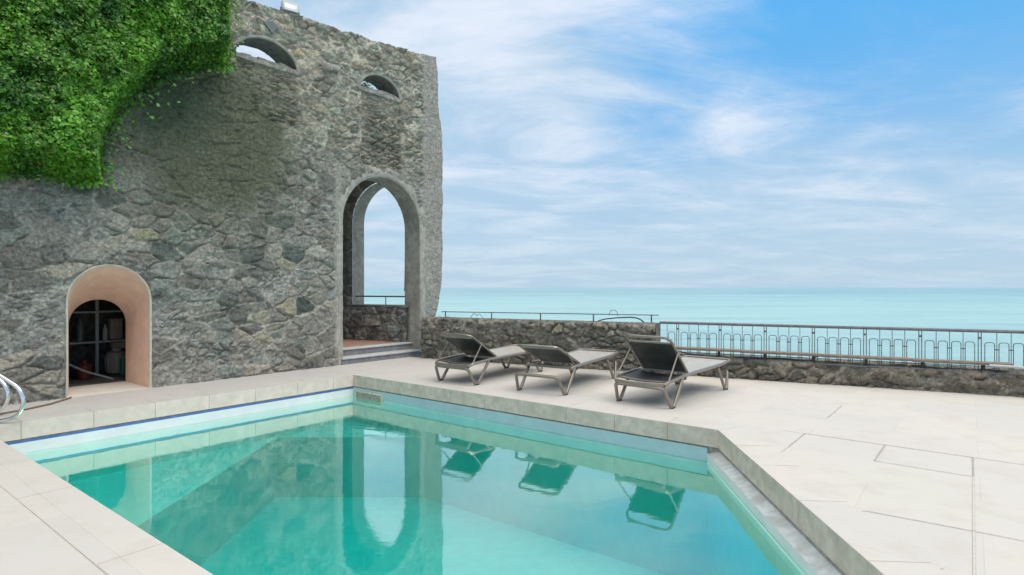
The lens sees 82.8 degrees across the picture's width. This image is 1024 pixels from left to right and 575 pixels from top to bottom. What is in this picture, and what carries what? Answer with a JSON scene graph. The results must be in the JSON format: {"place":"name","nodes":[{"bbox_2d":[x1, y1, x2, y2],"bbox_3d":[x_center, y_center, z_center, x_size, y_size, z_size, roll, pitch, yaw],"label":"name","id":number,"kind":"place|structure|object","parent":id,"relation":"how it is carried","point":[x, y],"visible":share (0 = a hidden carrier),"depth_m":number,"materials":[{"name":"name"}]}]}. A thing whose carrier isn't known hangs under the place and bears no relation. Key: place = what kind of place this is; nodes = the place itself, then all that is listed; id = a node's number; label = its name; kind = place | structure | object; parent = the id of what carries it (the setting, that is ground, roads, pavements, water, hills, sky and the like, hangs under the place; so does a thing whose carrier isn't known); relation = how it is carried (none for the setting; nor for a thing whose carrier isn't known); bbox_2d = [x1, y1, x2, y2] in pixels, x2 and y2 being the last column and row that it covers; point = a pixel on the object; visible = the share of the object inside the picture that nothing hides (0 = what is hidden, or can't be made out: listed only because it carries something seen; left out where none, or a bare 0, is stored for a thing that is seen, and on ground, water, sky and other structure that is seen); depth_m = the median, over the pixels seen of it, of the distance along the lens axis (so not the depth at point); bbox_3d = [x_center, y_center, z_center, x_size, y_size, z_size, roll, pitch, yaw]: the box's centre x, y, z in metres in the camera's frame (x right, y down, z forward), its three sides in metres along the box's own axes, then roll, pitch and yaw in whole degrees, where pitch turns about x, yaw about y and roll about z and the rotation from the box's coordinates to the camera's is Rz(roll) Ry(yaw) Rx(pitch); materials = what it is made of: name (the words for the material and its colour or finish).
{"place":"outdoors","nodes":[
{"label":"outdoors","id":0,"kind":"place"},
{"bbox_2d":[109,341,125,347],"bbox_3d":[-6.306,0.920,9.306,0.211,0.100,0.200,0,0,39],"label":"plastic crate","id":1,"kind":"object","parent":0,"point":[121,344],"visible":0.81,"depth_m":9.24,"materials":[{"name":"grey plastic"}]},
{"bbox_2d":[0,357,1023,574],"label":"terrace","id":2,"kind":"structure","parent":0,"point":[979,427],"depth_m":5.19,"materials":[{"name":"beige stone"}]},
{"bbox_2d":[0,378,9,411],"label":"grab rail","id":3,"kind":"object","parent":2,"relation":"on","point":[7,392],"visible":0.98,"depth_m":6.07,"materials":[{"name":"metal"}]},
{"bbox_2d":[0,373,25,422],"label":"grab rail","id":4,"kind":"object","parent":2,"relation":"on","point":[16,386],"visible":1,"depth_m":5.74,"materials":[{"name":"metal"}]},
{"bbox_2d":[0,397,71,414],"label":"hose","id":5,"kind":"object","parent":2,"relation":"on","point":[36,406],"visible":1,"depth_m":6.52,"materials":[{"name":"rubber"}]},
{"bbox_2d":[0,0,442,405],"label":"stone wall","id":6,"kind":"structure","parent":2,"relation":"on","point":[219,235],"depth_m":8.83,"materials":[{"name":"grey stone"}]},
{"bbox_2d":[69,359,73,377],"bbox_3d":[-6.765,1.210,8.589,0.300,0.260,0.420,0,0,38],"label":"pump box","id":7,"kind":"object","parent":6,"relation":"on","point":[71,371],"visible":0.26,"depth_m":8.63,"materials":[{"name":"blue plastic"}]},
{"bbox_2d":[77,360,91,379],"bbox_3d":[-6.321,1.215,8.582,0.180,0.270,0.180,0,0,0],"label":"canister","id":8,"kind":"object","parent":6,"relation":"in","point":[85,365],"visible":0.98,"depth_m":8.52,"materials":[{"name":"red plastic"}]},
{"bbox_2d":[69,363,113,379],"bbox_3d":[-6.157,1.114,8.132,0.975,0.445,0.067,0,0,-30],"label":"drain pipe","id":9,"kind":"object","parent":6,"relation":"in","point":[89,372],"visible":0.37,"depth_m":8.23,"materials":[{"name":"paint"}]},
{"bbox_2d":[69,299,125,373],"bbox_3d":[-6.585,0.550,9.210,0.400,1.600,1.500,0,0,39],"label":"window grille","id":10,"kind":"object","parent":6,"relation":"on","point":[96,340],"visible":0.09,"depth_m":9.07,"materials":[{"name":"grey metal"}]},
{"bbox_2d":[76,319,84,341],"bbox_3d":[-6.660,0.660,8.958,0.110,0.350,0.110,0,0,0],"label":"plastic bottle","id":11,"kind":"object","parent":10,"relation":"on","point":[80,330],"visible":1,"depth_m":8.92,"materials":[{"name":"paint"}]},
{"bbox_2d":[102,324,107,339],"bbox_3d":[-6.442,0.710,9.195,0.068,0.250,0.068,0,0,0],"label":"spray bottle","id":12,"kind":"object","parent":10,"relation":"on","point":[105,333],"visible":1,"depth_m":9.17,"materials":[{"name":"grey plastic"}]},
{"bbox_2d":[106,318,122,338],"bbox_3d":[-6.385,0.659,9.329,0.210,0.322,0.180,0,0,39],"label":"storage box","id":13,"kind":"object","parent":10,"relation":"on","point":[114,326],"visible":0.94,"depth_m":9.26,"materials":[{"name":"beige plastic"}]},
{"bbox_2d":[105,348,125,373],"bbox_3d":[-6.238,1.155,9.156,0.288,0.390,0.291,0,0,0],"label":"water drum","id":14,"kind":"object","parent":6,"relation":"in","point":[113,356],"visible":0.8,"depth_m":9.04,"materials":[{"name":"beige plastic"}]},
{"bbox_2d":[0,0,243,190],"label":"ivy plant","id":15,"kind":"object","parent":6,"relation":"attached to","point":[76,76],"visible":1,"depth_m":6.74,"materials":[{"name":"green plant"}]},
{"bbox_2d":[120,357,125,375],"bbox_3d":[-5.950,1.210,8.881,0.080,0.280,0.080,0,0,0],"label":"green canister","id":16,"kind":"object","parent":6,"relation":"in","point":[122,366],"visible":0.99,"depth_m":8.85,"materials":[{"name":"green plastic"}]},
{"bbox_2d":[280,0,299,22],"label":"floodlight","id":17,"kind":"object","parent":6,"relation":"on","point":[289,7],"visible":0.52,"depth_m":9.44,"materials":[{"name":"grey plastic"}]},
{"bbox_2d":[361,79,372,87],"bbox_3d":[-2.700,-3.745,10.687,0.308,0.208,0.265,0,0,0],"label":"weed tuft","id":18,"kind":"object","parent":6,"relation":"on","point":[365,84],"visible":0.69,"depth_m":10.66,"materials":[{"name":"green plant"}]},
{"bbox_2d":[356,295,404,304],"bbox_3d":[-2.775,0.270,12.163,1.570,0.201,0.032,0,0,26],"label":"tower handrail","id":19,"kind":"object","parent":6,"relation":"on","point":[377,296],"visible":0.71,"depth_m":12.17,"materials":[{"name":"metal"}]},
{"bbox_2d":[0,371,947,574],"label":"swimming pool","id":20,"kind":"structure","parent":2,"relation":"in","point":[547,486],"depth_m":6.25,"materials":[{"name":"liquid"}]},
{"bbox_2d":[22,395,805,574],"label":"pool water","id":21,"kind":"structure","parent":20,"relation":"in","point":[353,413],"depth_m":6.89,"materials":[{"name":"teal liquid"}]},
{"bbox_2d":[435,333,543,384],"bbox_3d":[-0.265,1.003,8.905,0.722,0.711,2.009,0,0,37],"label":"sun lounger","id":22,"kind":"object","parent":2,"relation":"on","point":[470,345],"visible":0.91,"depth_m":8.41,"materials":[{"name":"grey fabric"}]},
{"bbox_2d":[29,430,1023,574],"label":"paving joint","id":23,"kind":"object","parent":2,"relation":"on","point":[974,569],"visible":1,"depth_m":3.15,"materials":[{"name":"grey concrete"}]},
{"bbox_2d":[419,316,660,372],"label":"parapet wall","id":24,"kind":"structure","parent":2,"relation":"on","point":[564,335],"depth_m":10.02,"materials":[{"name":"stone"}]},
{"bbox_2d":[441,311,658,322],"bbox_3d":[0.502,0.524,10.260,4.145,0.173,0.023,0,0,26],"label":"pipe rail","id":25,"kind":"object","parent":24,"relation":"on","point":[553,313],"visible":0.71,"depth_m":10.13,"materials":[{"name":"metal"}]},
{"bbox_2d":[598,317,643,322],"bbox_3d":[1.766,0.534,9.578,0.834,0.116,0.022,0,0,26],"label":"bent hose","id":26,"kind":"object","parent":24,"relation":"on","point":[621,317],"visible":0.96,"depth_m":9.55,"materials":[{"name":"grey metal"}]},
{"bbox_2d":[515,344,618,394],"bbox_3d":[0.833,1.043,8.181,0.722,0.631,2.003,0,0,32],"label":"sun lounger","id":27,"kind":"object","parent":2,"relation":"on","point":[577,357],"visible":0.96,"depth_m":7.70,"materials":[{"name":"grey fabric"}]},
{"bbox_2d":[614,334,730,408],"bbox_3d":[2.080,0.957,7.335,0.722,0.804,2.009,0,0,41],"label":"sun lounger","id":28,"kind":"object","parent":2,"relation":"on","point":[658,356],"visible":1,"depth_m":6.91,"materials":[{"name":"grey fabric"}]},
{"bbox_2d":[656,353,1023,397],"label":"wall","id":29,"kind":"structure","parent":2,"relation":"on","point":[983,382],"depth_m":7.85,"materials":[{"name":"stone"}]},
{"bbox_2d":[660,321,1023,370],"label":"iron railing","id":30,"kind":"object","parent":29,"relation":"on","point":[978,331],"visible":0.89,"depth_m":8.11,"materials":[{"name":"metal"}]},
{"bbox_2d":[675,346,1013,369],"bbox_3d":[4.354,0.996,8.178,4.196,0.139,0.172,0,0,26],"label":"wall coping","id":31,"kind":"object","parent":29,"relation":"on","point":[921,360],"visible":0.94,"depth_m":7.96,"materials":[{"name":"grey stone"}]},
{"bbox_2d":[679,351,821,360],"bbox_3d":[3.624,0.996,8.501,2.371,0.117,0.018,0,0,26],"label":"black cable","id":32,"kind":"object","parent":31,"relation":"hanging from","point":[751,357],"visible":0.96,"depth_m":8.51,"materials":[{"name":"black rubber"}]},
{"bbox_2d":[816,363,1023,374],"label":"grey cable","id":33,"kind":"object","parent":29,"relation":"attached to","point":[914,368],"visible":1,"depth_m":7.64,"materials":[{"name":"paint"}]},
{"bbox_2d":[989,364,1023,368],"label":"bent pipe","id":34,"kind":"object","parent":29,"relation":"on","point":[1006,366],"visible":1,"depth_m":7.18,"materials":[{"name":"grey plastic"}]},
{"bbox_2d":[788,406,999,535],"bbox_3d":[3.074,1.346,4.872,1.268,0.001,3.671,0,0,35],"label":"paving joint","id":35,"kind":"object","parent":2,"relation":"on","point":[911,466],"visible":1,"depth_m":4.49,"materials":[{"name":"grey concrete"}]},
{"bbox_2d":[236,0,1023,287],"label":"sky","id":36,"kind":"structure","parent":0,"point":[586,143],"materials":[{"name":"blue"}]},
{"bbox_2d":[364,288,1023,368],"bbox_3d":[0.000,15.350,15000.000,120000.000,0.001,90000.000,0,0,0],"label":"sea","id":37,"kind":"structure","parent":0,"point":[980,308],"depth_m":371.50,"materials":[{"name":"liquid"}]}
]}

